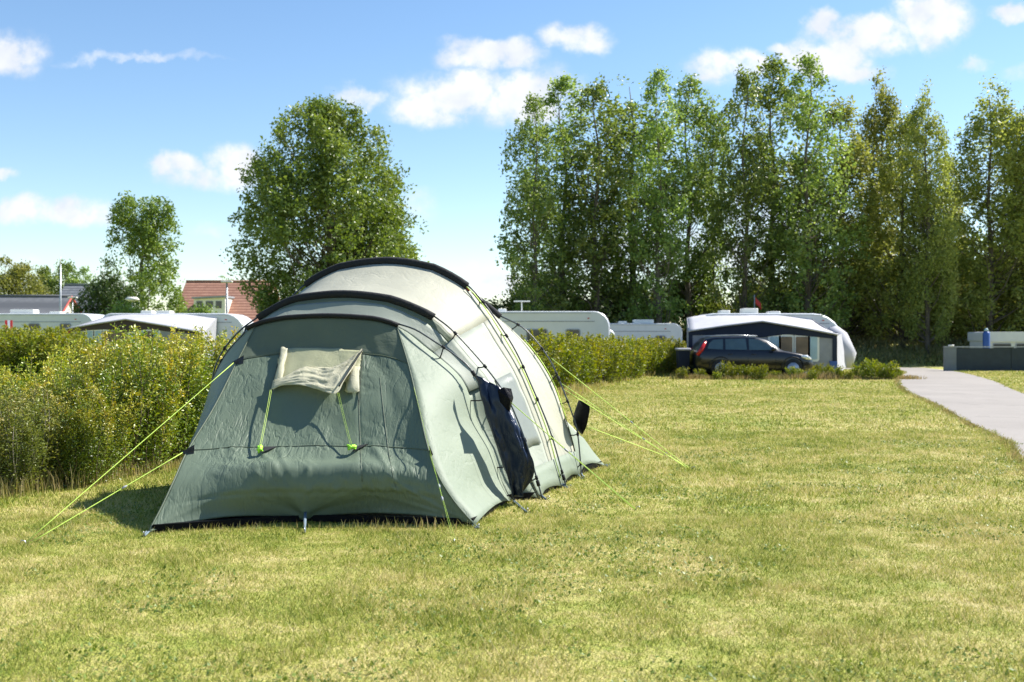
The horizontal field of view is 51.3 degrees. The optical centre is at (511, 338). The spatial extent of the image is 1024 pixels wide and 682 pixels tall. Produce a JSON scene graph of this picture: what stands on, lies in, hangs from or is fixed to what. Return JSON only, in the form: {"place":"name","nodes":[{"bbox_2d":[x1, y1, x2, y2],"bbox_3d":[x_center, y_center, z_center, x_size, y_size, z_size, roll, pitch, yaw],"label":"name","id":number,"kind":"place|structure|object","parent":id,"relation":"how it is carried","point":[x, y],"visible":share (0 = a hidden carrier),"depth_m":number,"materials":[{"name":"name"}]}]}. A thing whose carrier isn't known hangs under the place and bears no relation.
{"place":"outdoors","nodes":[
{"label":"outdoors","id":0,"kind":"place"},
{"bbox_2d":[0,295,78,312],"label":"house","id":1,"kind":"structure","parent":0,"point":[43,303],"depth_m":90.73,"materials":[{"name":"tile"}]},
{"bbox_2d":[0,450,183,499],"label":"tall grass","id":2,"kind":"structure","parent":0,"point":[54,484],"depth_m":9.94,"materials":[{"name":"plant"}]},
{"bbox_2d":[61,283,124,311],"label":"house","id":3,"kind":"structure","parent":0,"point":[72,289],"depth_m":116.35,"materials":[{"name":"grey tile"}]},
{"bbox_2d":[180,280,279,321],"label":"house","id":4,"kind":"structure","parent":0,"point":[211,292],"depth_m":107.93,"materials":[{"name":"red ceramic"}]},
{"bbox_2d":[197,517,469,532],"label":"tall grass","id":5,"kind":"structure","parent":0,"point":[318,527],"depth_m":7.78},
{"bbox_2d":[0,366,1023,681],"bbox_3d":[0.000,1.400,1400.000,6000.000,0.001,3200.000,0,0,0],"label":"ground","id":6,"kind":"structure","parent":0,"point":[646,658],"depth_m":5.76,"materials":[{"name":"plant"}]},
{"bbox_2d":[0,254,29,294],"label":"broadleaf tree","id":7,"kind":"object","parent":6,"relation":"on","point":[4,282],"visible":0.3,"depth_m":149.75,"materials":[{"name":"green plant"}]},
{"bbox_2d":[0,325,29,376],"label":"hedge bush","id":8,"kind":"object","parent":6,"relation":"on","point":[7,335],"visible":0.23,"depth_m":32.44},
{"bbox_2d":[0,365,35,439],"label":"hedge bush","id":9,"kind":"object","parent":6,"relation":"on","point":[17,369],"visible":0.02,"depth_m":12.31,"materials":[{"name":"green plant"}]},
{"bbox_2d":[0,327,50,382],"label":"hedge bush","id":10,"kind":"object","parent":6,"relation":"on","point":[9,354],"visible":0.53,"depth_m":32.31,"materials":[{"name":"plant"}]},
{"bbox_2d":[0,259,54,294],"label":"broadleaf tree","id":11,"kind":"object","parent":6,"relation":"on","point":[35,285],"visible":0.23,"depth_m":151.26,"materials":[{"name":"green plant"}]},
{"bbox_2d":[0,324,62,354],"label":"hedge bush","id":12,"kind":"object","parent":6,"relation":"on","point":[28,329],"visible":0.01,"depth_m":33.38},
{"bbox_2d":[0,383,66,495],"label":"hedge bush","id":13,"kind":"object","parent":6,"relation":"on","point":[37,443],"visible":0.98,"depth_m":9.65,"materials":[{"name":"green plant"}]},
{"bbox_2d":[1,326,82,381],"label":"hedge bush","id":14,"kind":"object","parent":6,"relation":"on","point":[37,337],"visible":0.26,"depth_m":32.43,"materials":[{"name":"plant"}]},
{"bbox_2d":[24,264,59,294],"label":"broadleaf tree","id":15,"kind":"object","parent":6,"relation":"on","point":[44,271],"visible":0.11,"depth_m":159.42,"materials":[{"name":"green plant"}]},
{"bbox_2d":[0,366,85,479],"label":"hedge bush","id":16,"kind":"object","parent":6,"relation":"on","point":[25,389],"visible":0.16,"depth_m":10.56,"materials":[{"name":"green plant"}]},
{"bbox_2d":[0,309,104,338],"bbox_3d":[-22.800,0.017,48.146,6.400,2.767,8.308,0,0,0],"label":"caravan","id":17,"kind":"object","parent":6,"relation":"on","point":[19,317],"visible":0.38,"depth_m":50.00,"materials":[{"name":"white metal"}]},
{"bbox_2d":[25,326,85,371],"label":"hedge bush","id":18,"kind":"object","parent":6,"relation":"on","point":[54,343],"visible":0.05,"depth_m":33.43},
{"bbox_2d":[15,324,107,381],"bbox_3d":[-13.825,0.485,33.012,2.590,1.866,2.348,0,0,-44],"label":"hedge bush","id":19,"kind":"object","parent":6,"relation":"on","point":[52,339],"visible":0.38,"depth_m":32.34,"materials":[{"name":"plant"}]},
{"bbox_2d":[43,259,82,294],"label":"broadleaf tree","id":20,"kind":"object","parent":6,"relation":"on","point":[54,281],"visible":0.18,"depth_m":157.20,"materials":[{"name":"green plant"}]},
{"bbox_2d":[3,336,128,431],"bbox_3d":[-4.745,0.689,11.589,1.505,1.431,1.395,0,0,-32],"label":"hedge bush","id":21,"kind":"object","parent":6,"relation":"on","point":[57,359],"visible":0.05,"depth_m":11.47,"materials":[{"name":"green plant"}]},
{"bbox_2d":[34,344,118,384],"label":"hedge bush","id":22,"kind":"object","parent":6,"relation":"on","point":[41,362],"depth_m":12.76,"materials":[{"name":"green plant"}]},
{"bbox_2d":[61,265,94,289],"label":"broadleaf tree","id":23,"kind":"object","parent":6,"relation":"on","point":[86,276],"visible":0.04,"depth_m":155.29,"materials":[{"name":"green plant"}]},
{"bbox_2d":[25,376,146,486],"bbox_3d":[-4.145,0.879,10.258,1.104,1.050,1.023,0,0,23],"label":"hedge bush","id":24,"kind":"object","parent":6,"relation":"on","point":[90,436],"visible":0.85,"depth_m":10.05,"materials":[{"name":"green plant"}]},
{"bbox_2d":[66,265,144,314],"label":"dark tree","id":25,"kind":"object","parent":6,"relation":"on","point":[102,292],"visible":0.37,"depth_m":69.36,"materials":[{"name":"green plant"}]},
{"bbox_2d":[35,329,199,476],"bbox_3d":[-4.045,0.650,11.129,1.540,1.510,1.644,0,0,16],"label":"hedge bush","id":26,"kind":"object","parent":6,"relation":"on","point":[148,446],"visible":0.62,"depth_m":11.04,"materials":[{"name":"green plant"}]},
{"bbox_2d":[99,297,141,314],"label":"bush","id":27,"kind":"object","parent":6,"relation":"on","point":[123,309],"visible":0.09,"depth_m":57.79,"materials":[{"name":"green plant"}]},
{"bbox_2d":[90,190,190,312],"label":"broadleaf tree","id":28,"kind":"object","parent":6,"relation":"on","point":[146,229],"visible":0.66,"depth_m":77.53,"materials":[{"name":"green plant"}]},
{"bbox_2d":[65,314,216,369],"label":"awning","id":29,"kind":"object","parent":6,"relation":"on","point":[162,323],"visible":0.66,"depth_m":44.00,"materials":[{"name":"grey fabric"}]},
{"bbox_2d":[102,329,129,345],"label":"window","id":30,"kind":"structure","parent":29,"relation":"in","point":[112,335],"depth_m":43.98,"materials":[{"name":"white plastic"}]},
{"bbox_2d":[84,322,216,444],"bbox_3d":[-4.457,0.604,12.835,1.636,1.603,1.746,0,0,-40],"label":"hedge bush","id":31,"kind":"object","parent":6,"relation":"on","point":[137,333],"visible":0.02,"depth_m":12.81,"materials":[{"name":"green plant"}]},
{"bbox_2d":[92,328,221,462],"bbox_3d":[-3.976,0.638,12.092,1.629,1.532,1.626,0,0,-21],"label":"hedge bush","id":32,"kind":"object","parent":6,"relation":"on","point":[189,360],"visible":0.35,"depth_m":11.96,"materials":[{"name":"green plant"}]},
{"bbox_2d":[104,311,252,346],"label":"caravan","id":33,"kind":"object","parent":6,"relation":"on","point":[227,320],"visible":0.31,"depth_m":47.00,"materials":[{"name":"white metal"}]},
{"bbox_2d":[149,326,231,374],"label":"hedge bush","id":34,"kind":"object","parent":6,"relation":"on","point":[215,354],"visible":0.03,"depth_m":13.62,"materials":[{"name":"green plant"}]},
{"bbox_2d":[161,323,236,430],"bbox_3d":[-3.764,0.610,13.002,1.550,1.590,1.672,0,0,2],"label":"hedge bush","id":35,"kind":"object","parent":6,"relation":"on","point":[206,363],"visible":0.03,"depth_m":12.84,"materials":[{"name":"green plant"}]},
{"bbox_2d":[180,303,221,312],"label":"bush","id":36,"kind":"object","parent":6,"relation":"on","point":[202,309],"visible":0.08,"depth_m":69.55,"materials":[{"name":"green plant"}]},
{"bbox_2d":[208,325,242,374],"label":"hedge bush","id":37,"kind":"object","parent":6,"relation":"on","point":[237,335],"depth_m":13.63,"materials":[{"name":"green plant"}]},
{"bbox_2d":[218,93,428,316],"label":"broadleaf tree","id":38,"kind":"object","parent":6,"relation":"on","point":[331,147],"visible":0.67,"depth_m":60.24,"materials":[{"name":"green plant"}]},
{"bbox_2d":[20,257,694,542],"bbox_3d":[-0.688,0.349,9.960,5.267,2.252,5.540,0,0,0],"label":"tent","id":39,"kind":"object","parent":6,"relation":"on","point":[382,389],"visible":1,"depth_m":8.85,"materials":[{"name":"green fabric"}]},
{"bbox_2d":[495,372,540,447],"bbox_3d":[0.049,0.656,9.667,0.276,0.682,0.477,0,0,23],"label":"window","id":40,"kind":"structure","parent":39,"relation":"in","point":[508,380],"depth_m":9.73,"materials":[{"name":"plastic"}]},
{"bbox_2d":[311,187,429,267],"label":"broadleaf tree","id":41,"kind":"object","parent":6,"relation":"on","point":[410,248],"visible":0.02,"depth_m":63.47,"materials":[{"name":"green plant"}]},
{"bbox_2d":[484,293,531,310],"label":"bush","id":42,"kind":"object","parent":6,"relation":"on","point":[507,304],"visible":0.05,"depth_m":59.10,"materials":[{"name":"green plant"}]},
{"bbox_2d":[0,436,1023,681],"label":"clover","id":43,"kind":"object","parent":6,"relation":"on","point":[684,494],"visible":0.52,"depth_m":6.59,"materials":[{"name":"plant"}]},
{"bbox_2d":[497,90,576,310],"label":"poplar tree","id":44,"kind":"object","parent":6,"relation":"on","point":[534,203],"visible":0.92,"depth_m":55.68,"materials":[{"name":"green plant"}]},
{"bbox_2d":[500,271,584,310],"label":"bush","id":45,"kind":"object","parent":6,"relation":"on","point":[552,288],"visible":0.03,"depth_m":62.42,"materials":[{"name":"green plant"}]},
{"bbox_2d":[521,334,563,385],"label":"hedge bush","id":46,"kind":"object","parent":6,"relation":"on","point":[532,344],"visible":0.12,"depth_m":26.16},
{"bbox_2d":[490,71,616,311],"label":"poplar tree","id":47,"kind":"object","parent":6,"relation":"on","point":[563,84],"visible":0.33,"depth_m":59.29,"materials":[{"name":"green plant"}]},
{"bbox_2d":[498,301,614,344],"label":"caravan","id":48,"kind":"object","parent":6,"relation":"on","point":[579,323],"visible":0.27,"depth_m":42.00,"materials":[{"name":"white metal"}]},
{"bbox_2d":[526,329,547,344],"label":"window","id":49,"kind":"structure","parent":48,"relation":"in","point":[535,331],"depth_m":41.96,"materials":[{"name":"plastic"}]},
{"bbox_2d":[524,327,592,390],"bbox_3d":[0.737,0.560,27.385,2.014,1.691,2.062,0,0,40],"label":"hedge bush","id":50,"kind":"object","parent":6,"relation":"on","point":[567,367],"visible":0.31,"depth_m":27.27,"materials":[{"name":"plant"}]},
{"bbox_2d":[540,331,598,388],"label":"hedge bush","id":51,"kind":"object","parent":6,"relation":"on","point":[582,370],"visible":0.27,"depth_m":29.21,"materials":[{"name":"plant"}]},
{"bbox_2d":[565,335,608,385],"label":"hedge bush","id":52,"kind":"object","parent":6,"relation":"on","point":[602,358],"visible":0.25,"depth_m":30.56,"materials":[{"name":"plant"}]},
{"bbox_2d":[538,72,650,322],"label":"poplar tree","id":53,"kind":"object","parent":6,"relation":"on","point":[581,243],"visible":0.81,"depth_m":57.34,"materials":[{"name":"green plant"}]},
{"bbox_2d":[569,332,625,382],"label":"hedge bush","id":54,"kind":"object","parent":6,"relation":"on","point":[608,351],"visible":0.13,"depth_m":32.76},
{"bbox_2d":[595,337,634,382],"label":"hedge bush","id":55,"kind":"object","parent":6,"relation":"on","point":[620,371],"visible":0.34,"depth_m":33.44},
{"bbox_2d":[554,369,676,395],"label":"tall grass","id":56,"kind":"structure","parent":6,"relation":"on","point":[576,388],"depth_m":28.39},
{"bbox_2d":[585,335,647,379],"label":"hedge bush","id":57,"kind":"object","parent":6,"relation":"on","point":[633,362],"visible":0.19,"depth_m":35.46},
{"bbox_2d":[581,277,654,322],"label":"bush","id":58,"kind":"object","parent":6,"relation":"on","point":[618,293],"visible":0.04,"depth_m":61.60,"materials":[{"name":"green plant"}]},
{"bbox_2d":[566,74,683,322],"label":"poplar tree","id":59,"kind":"object","parent":6,"relation":"on","point":[629,136],"visible":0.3,"depth_m":60.25,"materials":[{"name":"green plant"}]},
{"bbox_2d":[607,333,646,372],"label":"hedge bush","id":60,"kind":"object","parent":6,"relation":"on","point":[633,339],"visible":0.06,"depth_m":37.59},
{"bbox_2d":[608,338,650,377],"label":"hedge bush","id":61,"kind":"object","parent":6,"relation":"on","point":[645,348],"visible":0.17,"depth_m":36.92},
{"bbox_2d":[628,341,658,374],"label":"hedge bush","id":62,"kind":"object","parent":6,"relation":"on","point":[652,348],"visible":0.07,"depth_m":39.30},
{"bbox_2d":[610,319,681,342],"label":"caravan","id":63,"kind":"object","parent":6,"relation":"on","point":[639,328],"visible":0.33,"depth_m":53.00,"materials":[{"name":"white metal"}]},
{"bbox_2d":[634,335,668,375],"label":"hedge bush","id":64,"kind":"object","parent":6,"relation":"on","point":[659,362],"visible":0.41,"depth_m":39.56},
{"bbox_2d":[605,64,698,328],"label":"poplar tree","id":65,"kind":"object","parent":6,"relation":"on","point":[655,284],"visible":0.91,"depth_m":56.67,"materials":[{"name":"green plant"}]},
{"bbox_2d":[644,338,675,371],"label":"hedge bush","id":66,"kind":"object","parent":6,"relation":"on","point":[667,362],"visible":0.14,"depth_m":41.97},
{"bbox_2d":[647,336,682,371],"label":"hedge bush","id":67,"kind":"object","parent":6,"relation":"on","point":[675,345],"visible":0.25,"depth_m":43.22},
{"bbox_2d":[675,366,689,378],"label":"shrub","id":68,"kind":"object","parent":6,"relation":"on","point":[683,371],"visible":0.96,"depth_m":36.27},
{"bbox_2d":[675,348,690,374],"bbox_3d":[6.228,0.880,38.875,0.480,1.040,0.750,0,0,0],"label":"wheelie bin","id":69,"kind":"object","parent":6,"relation":"on","point":[683,357],"visible":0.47,"depth_m":38.58,"materials":[{"name":"black plastic"}]},
{"bbox_2d":[637,71,734,340],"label":"poplar tree","id":70,"kind":"object","parent":6,"relation":"on","point":[694,113],"visible":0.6,"depth_m":61.43,"materials":[{"name":"green plant"}]},
{"bbox_2d":[648,273,730,339],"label":"bush","id":71,"kind":"object","parent":6,"relation":"on","point":[715,305],"visible":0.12,"depth_m":62.76,"materials":[{"name":"green plant"}]},
{"bbox_2d":[691,90,735,315],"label":"poplar tree","id":72,"kind":"object","parent":6,"relation":"on","point":[710,153],"visible":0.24,"depth_m":63.87,"materials":[{"name":"green plant"}]},
{"bbox_2d":[716,360,744,376],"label":"shrub","id":73,"kind":"object","parent":6,"relation":"on","point":[727,369],"visible":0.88,"depth_m":36.42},
{"bbox_2d":[737,364,756,376],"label":"shrub","id":74,"kind":"object","parent":6,"relation":"on","point":[745,369],"visible":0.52,"depth_m":36.54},
{"bbox_2d":[700,63,796,312],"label":"poplar tree","id":75,"kind":"object","parent":6,"relation":"on","point":[749,245],"visible":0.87,"depth_m":57.65,"materials":[{"name":"green plant"}]},
{"bbox_2d":[689,335,813,375],"bbox_3d":[8.605,0.636,38.520,4.211,1.528,2.250,0,0,0],"label":"car","id":76,"kind":"object","parent":6,"relation":"on","point":[708,355],"visible":0.82,"depth_m":37.63,"materials":[{"name":"black paint"}]},
{"bbox_2d":[726,272,788,312],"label":"bush","id":77,"kind":"object","parent":6,"relation":"on","point":[737,297],"visible":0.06,"depth_m":64.28,"materials":[{"name":"green plant"}]},
{"bbox_2d":[747,363,769,378],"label":"shrub","id":78,"kind":"object","parent":6,"relation":"on","point":[762,373],"visible":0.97,"depth_m":35.83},
{"bbox_2d":[687,315,845,375],"bbox_3d":[9.718,0.223,40.826,6.400,2.355,2.753,0,0,0],"label":"awning","id":79,"kind":"object","parent":6,"relation":"on","point":[816,342],"visible":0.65,"depth_m":39.59,"materials":[{"name":"grey fabric"}]},
{"bbox_2d":[768,335,780,347],"bbox_3d":[9.742,0.370,39.584,0.477,1.005,0.025,0,0,0],"label":"window","id":80,"kind":"structure","parent":79,"relation":"in","point":[775,340],"depth_m":39.57,"materials":[{"name":"blue plastic"}]},
{"bbox_2d":[779,335,793,351],"bbox_3d":[10.190,0.370,39.584,0.582,1.005,0.025,0,0,0],"label":"window","id":81,"kind":"structure","parent":79,"relation":"in","point":[787,341],"depth_m":39.57,"materials":[{"name":"fabric"}]},
{"bbox_2d":[794,335,809,356],"bbox_3d":[10.758,0.370,39.584,0.609,1.005,0.025,0,0,0],"label":"window","id":82,"kind":"structure","parent":79,"relation":"in","point":[800,342],"depth_m":39.57,"materials":[{"name":"fabric"}]},
{"bbox_2d":[808,336,818,361],"bbox_3d":[11.194,0.370,39.584,0.424,1.005,0.025,0,0,0],"label":"window","id":83,"kind":"structure","parent":79,"relation":"in","point":[813,342],"depth_m":39.57,"materials":[{"name":"blue plastic"}]},
{"bbox_2d":[705,52,832,312],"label":"poplar tree","id":84,"kind":"object","parent":6,"relation":"on","point":[767,99],"visible":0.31,"depth_m":60.40,"materials":[{"name":"green plant"}]},
{"bbox_2d":[698,308,855,367],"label":"caravan","id":85,"kind":"object","parent":6,"relation":"on","point":[832,326],"visible":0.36,"depth_m":42.00,"materials":[{"name":"white metal"}]},
{"bbox_2d":[663,370,925,379],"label":"tall grass","id":86,"kind":"structure","parent":6,"relation":"on","point":[827,375],"depth_m":36.12,"materials":[{"name":"plant"}]},
{"bbox_2d":[784,366,804,374],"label":"shrub","id":87,"kind":"object","parent":6,"relation":"on","point":[793,370],"visible":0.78,"depth_m":36.48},
{"bbox_2d":[762,50,873,330],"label":"poplar tree","id":88,"kind":"object","parent":6,"relation":"on","point":[797,246],"visible":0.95,"depth_m":56.21,"materials":[{"name":"green plant"}]},
{"bbox_2d":[810,363,831,373],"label":"shrub","id":89,"kind":"object","parent":6,"relation":"on","point":[819,368],"visible":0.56,"depth_m":36.77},
{"bbox_2d":[828,365,844,377],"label":"shrub","id":90,"kind":"object","parent":6,"relation":"on","point":[838,371],"visible":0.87,"depth_m":36.24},
{"bbox_2d":[788,256,891,342],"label":"bush","id":91,"kind":"object","parent":6,"relation":"on","point":[859,318],"visible":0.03,"depth_m":60.59,"materials":[{"name":"green plant"}]},
{"bbox_2d":[776,89,912,339],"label":"poplar tree","id":92,"kind":"object","parent":6,"relation":"on","point":[862,158],"visible":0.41,"depth_m":58.99,"materials":[{"name":"green plant"}]},
{"bbox_2d":[851,362,865,376],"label":"shrub","id":93,"kind":"object","parent":6,"relation":"on","point":[856,369],"visible":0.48,"depth_m":36.97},
{"bbox_2d":[860,358,892,379],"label":"shrub","id":94,"kind":"object","parent":6,"relation":"on","point":[868,369],"visible":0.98,"depth_m":36.15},
{"bbox_2d":[840,65,914,333],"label":"poplar tree","id":95,"kind":"object","parent":6,"relation":"on","point":[873,124],"visible":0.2,"depth_m":61.36,"materials":[{"name":"green plant"}]},
{"bbox_2d":[874,360,902,378],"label":"shrub","id":96,"kind":"object","parent":6,"relation":"on","point":[888,371],"visible":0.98,"depth_m":35.91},
{"bbox_2d":[846,106,960,347],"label":"poplar tree","id":97,"kind":"object","parent":6,"relation":"on","point":[888,178],"visible":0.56,"depth_m":57.56,"materials":[{"name":"green plant"}]},
{"bbox_2d":[891,75,962,353],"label":"poplar tree","id":98,"kind":"object","parent":6,"relation":"on","point":[920,142],"visible":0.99,"depth_m":55.59,"materials":[{"name":"green plant"}]},
{"bbox_2d":[923,147,977,342],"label":"poplar tree","id":99,"kind":"object","parent":6,"relation":"on","point":[960,209],"visible":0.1,"depth_m":62.48,"materials":[{"name":"green plant"}]},
{"bbox_2d":[892,369,1023,474],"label":"tall grass","id":100,"kind":"structure","parent":6,"relation":"on","point":[947,411],"depth_m":16.86,"materials":[{"name":"plant"}]},
{"bbox_2d":[931,228,1018,330],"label":"bush","id":101,"kind":"object","parent":6,"relation":"on","point":[977,235],"visible":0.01,"depth_m":64.96,"materials":[{"name":"green plant"}]},
{"bbox_2d":[931,73,1023,342],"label":"poplar tree","id":102,"kind":"object","parent":6,"relation":"on","point":[998,160],"visible":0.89,"depth_m":57.46,"materials":[{"name":"green plant"}]},
{"bbox_2d":[943,345,1023,370],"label":"panel fence","id":103,"kind":"object","parent":6,"relation":"on","point":[1011,358],"visible":0.89,"depth_m":45.42,"materials":[{"name":"stone"}]},
{"bbox_2d":[983,328,989,347],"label":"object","id":104,"kind":"object","parent":6,"relation":"on","point":[986,337],"visible":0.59,"depth_m":49.87,"materials":[{"name":"blue paint"}]},
{"bbox_2d":[968,101,1023,331],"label":"poplar tree","id":105,"kind":"object","parent":6,"relation":"on","point":[1000,232],"visible":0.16,"depth_m":59.62,"materials":[{"name":"green plant"}]},
{"bbox_2d":[994,122,1023,331],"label":"poplar tree","id":106,"kind":"object","parent":6,"relation":"on","point":[1015,296],"visible":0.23,"depth_m":58.16,"materials":[{"name":"green plant"}]},
{"bbox_2d":[0,0,1023,324],"label":"sky","id":107,"kind":"structure","parent":0,"point":[100,100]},
{"bbox_2d":[852,342,967,365],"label":"bank","id":108,"kind":"structure","parent":0,"point":[906,364],"depth_m":54.82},
{"bbox_2d":[683,329,1023,365],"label":"undergrowth","id":109,"kind":"object","parent":108,"relation":"on","point":[862,341],"visible":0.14,"depth_m":55.70,"materials":[{"name":"green plant"}]},
{"bbox_2d":[967,332,1023,347],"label":"caravan","id":110,"kind":"object","parent":108,"relation":"on","point":[1002,338],"visible":0.55,"depth_m":50.95,"materials":[{"name":"white metal"}]},
{"bbox_2d":[845,367,1023,455],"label":"road","id":111,"kind":"structure","parent":0,"point":[988,404],"depth_m":24.95,"materials":[{"name":"concrete"}]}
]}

